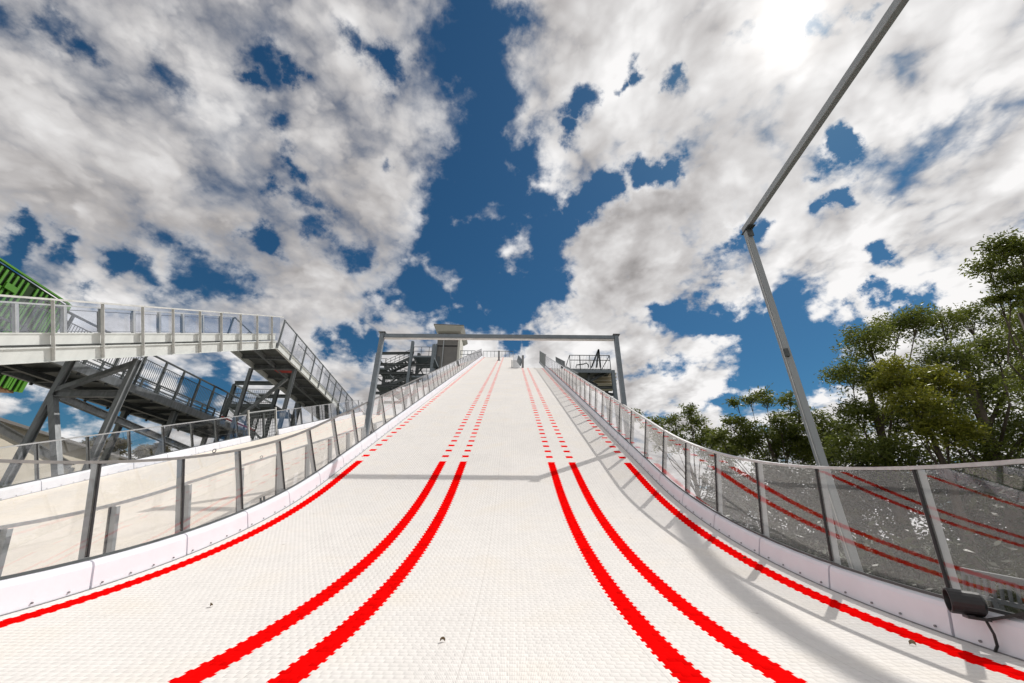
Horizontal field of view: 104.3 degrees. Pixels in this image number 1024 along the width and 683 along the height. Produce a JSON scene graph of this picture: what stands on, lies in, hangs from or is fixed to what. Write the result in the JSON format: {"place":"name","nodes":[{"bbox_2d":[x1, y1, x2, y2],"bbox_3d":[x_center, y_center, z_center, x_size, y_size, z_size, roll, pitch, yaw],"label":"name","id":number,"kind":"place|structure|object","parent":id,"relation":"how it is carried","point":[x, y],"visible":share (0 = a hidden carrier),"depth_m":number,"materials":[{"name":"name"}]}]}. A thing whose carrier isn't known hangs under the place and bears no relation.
{"place":"outdoors","nodes":[
{"label":"outdoors","id":0,"kind":"place"},
{"bbox_2d":[131,442,172,458],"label":"gum tree","id":1,"kind":"object","parent":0,"point":[143,450],"visible":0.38,"depth_m":55.62,"materials":[{"name":"green plant"}]},
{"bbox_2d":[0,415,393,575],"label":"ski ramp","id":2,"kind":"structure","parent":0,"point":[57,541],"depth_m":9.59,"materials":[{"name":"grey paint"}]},
{"bbox_2d":[0,415,250,500],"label":"glass barrier","id":3,"kind":"object","parent":2,"relation":"on","point":[37,484],"visible":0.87,"depth_m":11.88,"materials":[{"name":"metal"}]},
{"bbox_2d":[0,417,392,576],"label":"glass barrier","id":4,"kind":"object","parent":2,"relation":"on","point":[110,538],"visible":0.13,"depth_m":5.46,"materials":[{"name":"metal"}]},
{"bbox_2d":[247,407,276,439],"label":"gate","id":5,"kind":"structure","parent":2,"relation":"on","point":[264,417],"depth_m":19.46,"materials":[{"name":"metal"}]},
{"bbox_2d":[274,400,362,434],"bbox_3d":[-12.205,4.849,26.354,0.358,5.386,11.290,0,-26,0],"label":"glass barrier","id":6,"kind":"object","parent":2,"relation":"on","point":[290,428],"visible":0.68,"depth_m":24.30,"materials":[{"name":"metal"}]},
{"bbox_2d":[213,381,296,441],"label":"platform","id":7,"kind":"structure","parent":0,"point":[275,395],"depth_m":28.53,"materials":[{"name":"paint"}]},
{"bbox_2d":[0,0,1023,539],"label":"sky","id":8,"kind":"structure","parent":0,"point":[347,172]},
{"bbox_2d":[804,540,1023,612],"bbox_3d":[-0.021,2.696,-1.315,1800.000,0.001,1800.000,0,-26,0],"label":"ground","id":9,"kind":"structure","parent":0,"point":[1007,609],"depth_m":67.11,"materials":[{"name":"green plant"}]},
{"bbox_2d":[0,258,70,392],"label":"green building","id":10,"kind":"structure","parent":9,"relation":"on","point":[13,283],"depth_m":23.90,"materials":[{"name":"green metal"}]},
{"bbox_2d":[0,417,127,484],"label":"cream shed","id":11,"kind":"structure","parent":9,"relation":"on","point":[72,450],"depth_m":22.09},
{"bbox_2d":[79,436,131,455],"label":"gum tree","id":12,"kind":"object","parent":9,"relation":"on","point":[121,444],"visible":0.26,"depth_m":55.54,"materials":[{"name":"green plant"}]},
{"bbox_2d":[628,402,734,500],"bbox_3d":[17.528,13.373,38.071,10.782,15.598,6.591,4,-26,-8],"label":"gum tree","id":13,"kind":"object","parent":9,"relation":"on","point":[690,412],"visible":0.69,"depth_m":39.87,"materials":[{"name":"green plant"}]},
{"bbox_2d":[690,456,778,527],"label":"gum tree","id":14,"kind":"object","parent":9,"relation":"on","point":[731,482],"visible":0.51,"depth_m":24.44,"materials":[{"name":"green plant"}]},
{"bbox_2d":[704,383,834,528],"bbox_3d":[21.454,10.611,32.013,10.439,15.309,7.145,-9,-27,18],"label":"gum tree","id":15,"kind":"object","parent":9,"relation":"on","point":[783,437],"visible":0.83,"depth_m":32.72,"materials":[{"name":"green plant"}]},
{"bbox_2d":[740,450,818,550],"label":"gum tree","id":16,"kind":"object","parent":9,"relation":"on","point":[781,482],"visible":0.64,"depth_m":25.09,"materials":[{"name":"green plant"}]},
{"bbox_2d":[776,456,873,547],"bbox_3d":[20.230,11.638,25.735,6.166,7.946,4.931,0,-26,0],"label":"gum tree","id":17,"kind":"object","parent":9,"relation":"on","point":[839,481],"visible":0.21,"depth_m":25.54,"materials":[{"name":"green plant"}]},
{"bbox_2d":[795,407,873,556],"bbox_3d":[25.529,10.969,29.864,6.417,12.839,4.457,0,-26,0],"label":"gum tree","id":18,"kind":"object","parent":9,"relation":"on","point":[829,428],"visible":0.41,"depth_m":31.29,"materials":[{"name":"green plant"}]},
{"bbox_2d":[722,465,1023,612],"bbox_3d":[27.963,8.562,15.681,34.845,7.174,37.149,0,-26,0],"label":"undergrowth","id":19,"kind":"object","parent":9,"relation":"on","point":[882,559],"visible":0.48,"depth_m":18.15,"materials":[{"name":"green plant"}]},
{"bbox_2d":[813,302,948,593],"bbox_3d":[25.283,5.340,25.111,11.335,18.810,7.348,0,-26,0],"label":"gum tree","id":20,"kind":"object","parent":9,"relation":"on","point":[886,447],"visible":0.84,"depth_m":25.45,"materials":[{"name":"green plant"}]},
{"bbox_2d":[832,449,931,545],"bbox_3d":[22.808,11.199,25.094,7.554,8.213,6.396,17,-31,-30],"label":"gum tree","id":21,"kind":"object","parent":9,"relation":"on","point":[867,481],"visible":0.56,"depth_m":24.64,"materials":[{"name":"green plant"}]},
{"bbox_2d":[859,353,997,607],"bbox_3d":[22.069,6.171,19.211,6.698,12.080,4.406,0,-26,0],"label":"gum tree","id":22,"kind":"object","parent":9,"relation":"on","point":[930,385],"visible":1,"depth_m":19.92,"materials":[{"name":"green plant"}]},
{"bbox_2d":[871,443,987,546],"bbox_3d":[26.547,10.529,24.789,10.381,9.207,6.000,18,-31,-32],"label":"gum tree","id":23,"kind":"object","parent":9,"relation":"on","point":[912,501],"visible":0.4,"depth_m":23.61,"materials":[{"name":"green plant"}]},
{"bbox_2d":[892,297,1023,566],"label":"gum tree","id":24,"kind":"object","parent":9,"relation":"on","point":[1005,435],"visible":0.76,"depth_m":24.32,"materials":[{"name":"green plant"}]},
{"bbox_2d":[919,453,1023,543],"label":"gum tree","id":25,"kind":"object","parent":9,"relation":"on","point":[984,483],"visible":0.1,"depth_m":25.86,"materials":[{"name":"green plant"}]},
{"bbox_2d":[957,227,1023,410],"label":"gum tree","id":26,"kind":"object","parent":9,"relation":"on","point":[1005,248],"visible":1,"depth_m":17.72,"materials":[{"name":"green plant"}]},
{"bbox_2d":[963,452,1023,546],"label":"gum tree","id":27,"kind":"object","parent":9,"relation":"on","point":[1022,500],"visible":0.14,"depth_m":24.66,"materials":[{"name":"green plant"}]},
{"label":"pavement","id":28,"kind":"structure","parent":0,"visible":0},
{"bbox_2d":[0,422,75,473],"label":"canopy beam","id":29,"kind":"structure","parent":28,"relation":"on","point":[10,435],"depth_m":16.70,"materials":[{"name":"metal"}]},
{"bbox_2d":[0,297,261,465],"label":"walkway","id":30,"kind":"structure","parent":28,"relation":"on","point":[146,404],"depth_m":20.03,"materials":[{"name":"metal"}]},
{"bbox_2d":[0,294,364,486],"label":"elevated walkway","id":31,"kind":"structure","parent":28,"relation":"on","point":[279,366],"depth_m":13.55,"materials":[{"name":"metal"}]},
{"bbox_2d":[366,341,439,414],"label":"stair tower","id":32,"kind":"structure","parent":28,"relation":"on","point":[408,375],"depth_m":45.56,"materials":[{"name":"grey metal"}]},
{"bbox_2d":[431,324,467,390],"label":"lift tower","id":33,"kind":"structure","parent":28,"relation":"on","point":[447,351],"depth_m":57.48,"materials":[{"name":"grey"}]},
{"bbox_2d":[362,331,629,441],"bbox_3d":[-0.475,3.908,11.777,8.320,9.295,0.260,0,-26,0],"label":"portal frame","id":34,"kind":"object","parent":28,"relation":"on","point":[384,335],"visible":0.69,"depth_m":13.67,"materials":[{"name":"grey paint"}]},
{"bbox_2d":[0,357,1023,682],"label":"ski ramp","id":35,"kind":"structure","parent":28,"relation":"on","point":[494,519],"depth_m":3.98,"materials":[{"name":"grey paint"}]},
{"bbox_2d":[0,349,482,615],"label":"glass barrier","id":36,"kind":"object","parent":35,"relation":"on","point":[85,571],"visible":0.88,"depth_m":5.34,"materials":[{"name":"metal"}]},
{"bbox_2d":[483,351,512,356],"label":"crest railing","id":37,"kind":"object","parent":35,"relation":"on","point":[500,351],"visible":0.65,"depth_m":59.95,"materials":[{"name":"metal"}]},
{"bbox_2d":[511,355,523,367],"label":"start gate","id":38,"kind":"structure","parent":35,"relation":"on","point":[519,360],"depth_m":41.16,"materials":[{"name":"metal"}]},
{"bbox_2d":[539,351,545,367],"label":"baluster railing","id":39,"kind":"object","parent":35,"relation":"on","point":[542,361],"visible":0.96,"depth_m":45.74,"materials":[{"name":"metal"}]},
{"bbox_2d":[545,356,1023,660],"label":"glass barrier","id":40,"kind":"object","parent":35,"relation":"on","point":[925,608],"visible":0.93,"depth_m":4.34,"materials":[{"name":"glass"}]},
{"bbox_2d":[942,587,1023,652],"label":"sensor unit","id":41,"kind":"object","parent":40,"relation":"attached to","point":[969,604],"visible":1,"depth_m":2.88,"materials":[{"name":"black plastic"}]},
{"bbox_2d":[959,567,1023,610],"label":"railing","id":42,"kind":"object","parent":40,"relation":"attached to","point":[998,603],"visible":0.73,"depth_m":3.11,"materials":[{"name":"metal"}]},
{"bbox_2d":[908,639,916,645],"bbox_3d":[2.916,2.193,2.901,0.030,0.034,0.027,0,-26,0],"label":"dry leaf","id":43,"kind":"object","parent":35,"relation":"on","point":[910,641],"visible":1,"depth_m":2.90,"materials":[{"name":"plant"}]},
{"bbox_2d":[556,357,578,375],"bbox_3d":[4.949,9.048,33.826,1.160,19.462,7.003,0,-26,0],"label":"side stair","id":44,"kind":"object","parent":28,"relation":"on","point":[560,361],"visible":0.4,"depth_m":35.87,"materials":[{"name":"metal"}]},
{"bbox_2d":[566,349,618,431],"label":"viewing platform","id":45,"kind":"structure","parent":28,"relation":"on","point":[604,379],"depth_m":41.34,"materials":[{"name":"grey paint"}]},
{"bbox_2d":[741,0,908,571],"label":"overhead frame","id":46,"kind":"object","parent":28,"relation":"on","point":[884,25],"visible":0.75,"depth_m":12.80,"materials":[{"name":"metal"}]}
]}

